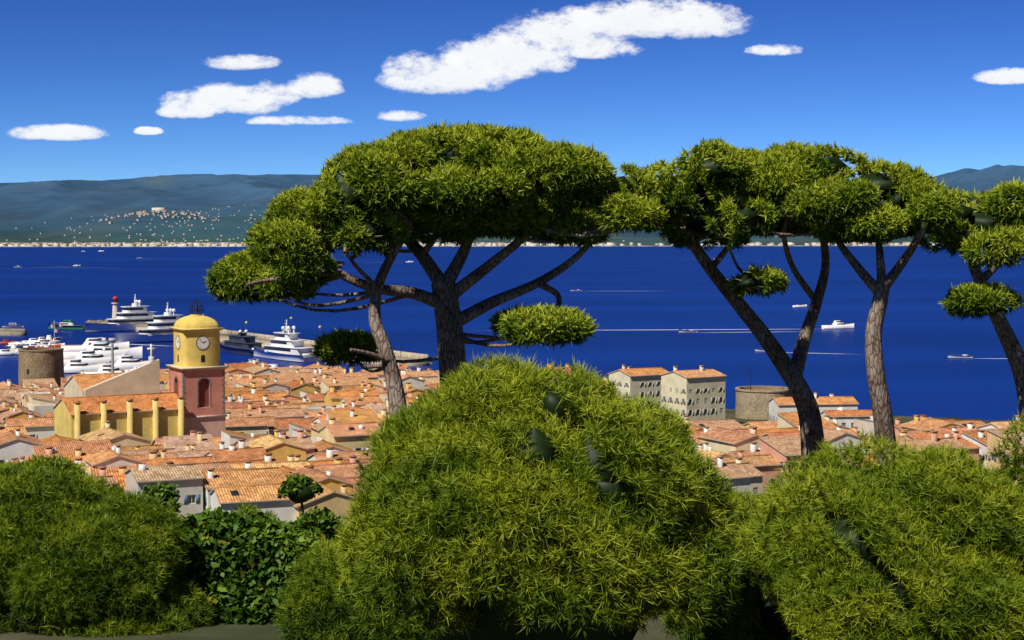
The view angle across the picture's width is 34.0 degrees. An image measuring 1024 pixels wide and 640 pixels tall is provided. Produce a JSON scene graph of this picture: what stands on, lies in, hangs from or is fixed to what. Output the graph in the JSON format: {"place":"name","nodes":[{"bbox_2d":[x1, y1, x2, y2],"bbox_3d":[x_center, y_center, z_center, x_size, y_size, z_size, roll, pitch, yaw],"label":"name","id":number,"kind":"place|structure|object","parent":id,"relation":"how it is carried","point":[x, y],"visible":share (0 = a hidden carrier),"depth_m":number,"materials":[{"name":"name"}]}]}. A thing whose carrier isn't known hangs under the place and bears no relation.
{"place":"outdoors","nodes":[
{"label":"outdoors","id":0,"kind":"place"},
{"bbox_2d":[0,408,1014,639],"bbox_3d":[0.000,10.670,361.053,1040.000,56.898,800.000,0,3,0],"label":"terrain","id":1,"kind":"structure","parent":0,"point":[222,631],"depth_m":34.65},
{"bbox_2d":[162,506,325,624],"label":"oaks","id":2,"kind":"object","parent":1,"relation":"on","point":[242,563],"visible":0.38,"depth_m":36.97,"materials":[{"name":"green plant"}]},
{"bbox_2d":[0,349,1023,639],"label":"bushes","id":3,"kind":"object","parent":1,"relation":"on","point":[502,501],"visible":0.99,"depth_m":25.09,"materials":[{"name":"green plant"}]},
{"bbox_2d":[0,299,1023,526],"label":"town","id":4,"kind":"object","parent":1,"relation":"on","point":[200,425],"visible":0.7,"depth_m":325.22,"materials":[{"name":"tile"}]},
{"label":"trunks on the slope","id":5,"kind":"object","parent":1,"relation":"on","visible":0},
{"bbox_2d":[0,451,319,539],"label":"slope pines","id":6,"kind":"object","parent":5,"relation":"on","point":[50,461],"visible":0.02,"depth_m":121.34,"materials":[{"name":"green plant"}]},
{"bbox_2d":[137,472,350,542],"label":"trees","id":7,"kind":"object","parent":5,"relation":"on","point":[298,488],"visible":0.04,"depth_m":149.66,"materials":[{"name":"green plant"}]},
{"bbox_2d":[0,246,1023,419],"bbox_3d":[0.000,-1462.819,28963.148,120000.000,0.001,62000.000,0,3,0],"label":"sea","id":8,"kind":"structure","parent":0,"point":[642,305],"depth_m":1178.47,"materials":[{"name":"blue liquid"}]},
{"bbox_2d":[0,319,431,365],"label":"pier","id":9,"kind":"structure","parent":8,"relation":"in","point":[263,339],"depth_m":823.90,"materials":[{"name":"concrete"}]},
{"bbox_2d":[0,250,1005,373],"bbox_3d":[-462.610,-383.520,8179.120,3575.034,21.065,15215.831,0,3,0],"label":"boats","id":10,"kind":"object","parent":8,"relation":"on","point":[91,356],"visible":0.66,"depth_m":760.72,"materials":[{"name":"white plastic"}]},
{"bbox_2d":[0,164,1023,246],"bbox_3d":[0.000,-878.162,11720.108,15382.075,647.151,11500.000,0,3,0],"label":"hills","id":11,"kind":"structure","parent":0,"point":[55,205],"depth_m":10770.62,"materials":[{"name":"green plant"}]},
{"bbox_2d":[0,204,936,246],"bbox_3d":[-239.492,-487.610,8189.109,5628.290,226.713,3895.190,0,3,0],"label":"town","id":12,"kind":"object","parent":11,"relation":"on","point":[142,244],"visible":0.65,"depth_m":6621.49},
{"bbox_2d":[0,0,1023,182],"label":"sky","id":13,"kind":"structure","parent":0,"point":[894,80],"materials":[{"name":"blue"}]}
]}

